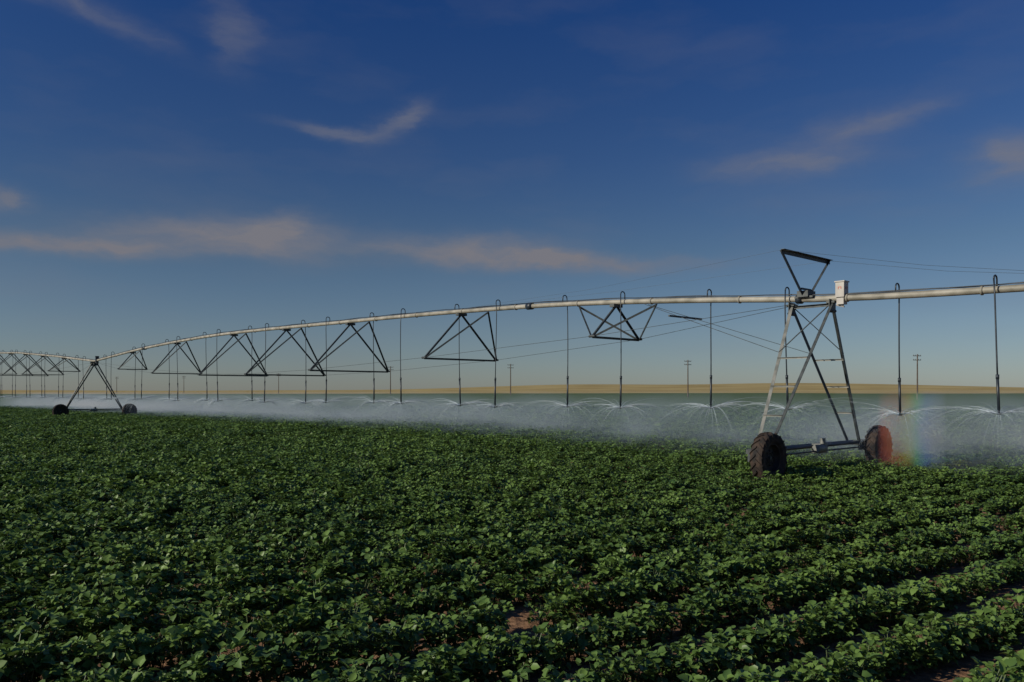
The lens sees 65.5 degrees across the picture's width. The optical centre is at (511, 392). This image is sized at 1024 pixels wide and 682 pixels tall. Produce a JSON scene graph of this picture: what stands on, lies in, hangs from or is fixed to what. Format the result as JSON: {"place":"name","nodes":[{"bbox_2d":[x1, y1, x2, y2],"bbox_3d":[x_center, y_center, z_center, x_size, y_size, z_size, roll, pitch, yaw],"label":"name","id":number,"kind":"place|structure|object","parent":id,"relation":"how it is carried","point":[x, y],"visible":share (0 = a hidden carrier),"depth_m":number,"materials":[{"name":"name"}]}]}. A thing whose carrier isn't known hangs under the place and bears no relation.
{"place":"outdoors","nodes":[
{"label":"outdoors","id":0,"kind":"place"},
{"bbox_2d":[0,405,1023,681],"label":"crop field","id":1,"kind":"structure","parent":0,"point":[268,491],"depth_m":9.92,"materials":[{"name":"green plant"}]},
{"bbox_2d":[0,383,1023,681],"bbox_3d":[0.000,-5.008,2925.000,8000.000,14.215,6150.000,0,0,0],"label":"ground","id":2,"kind":"structure","parent":0,"point":[674,395],"depth_m":163.45,"materials":[{"name":"soil"}]},
{"bbox_2d":[510,364,513,394],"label":"utility pole","id":3,"kind":"object","parent":2,"relation":"on","point":[510,378],"visible":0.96,"depth_m":279.85,"materials":[{"name":"brown wood"}]},
{"bbox_2d":[0,248,1023,479],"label":"pivot irrigator","id":4,"kind":"object","parent":2,"relation":"on","point":[767,451],"visible":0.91,"depth_m":22.39,"materials":[{"name":"metal"}]},
{"bbox_2d":[1,394,1023,458],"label":"water spray","id":5,"kind":"object","parent":4,"relation":"attached to","point":[989,412],"visible":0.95,"depth_m":29.09,"materials":[{"name":"white liquid"}]},
{"bbox_2d":[684,360,690,396],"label":"utility pole","id":6,"kind":"object","parent":2,"relation":"on","point":[687,361],"visible":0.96,"depth_m":234.94,"materials":[{"name":"brown wood"}]},
{"bbox_2d":[913,354,920,399],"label":"utility pole","id":7,"kind":"object","parent":2,"relation":"on","point":[917,376],"visible":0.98,"depth_m":189.86,"materials":[{"name":"brown wood"}]},
{"bbox_2d":[0,0,1023,390],"label":"sky","id":8,"kind":"structure","parent":0,"point":[170,169],"materials":[{"name":"blue"}]}
]}

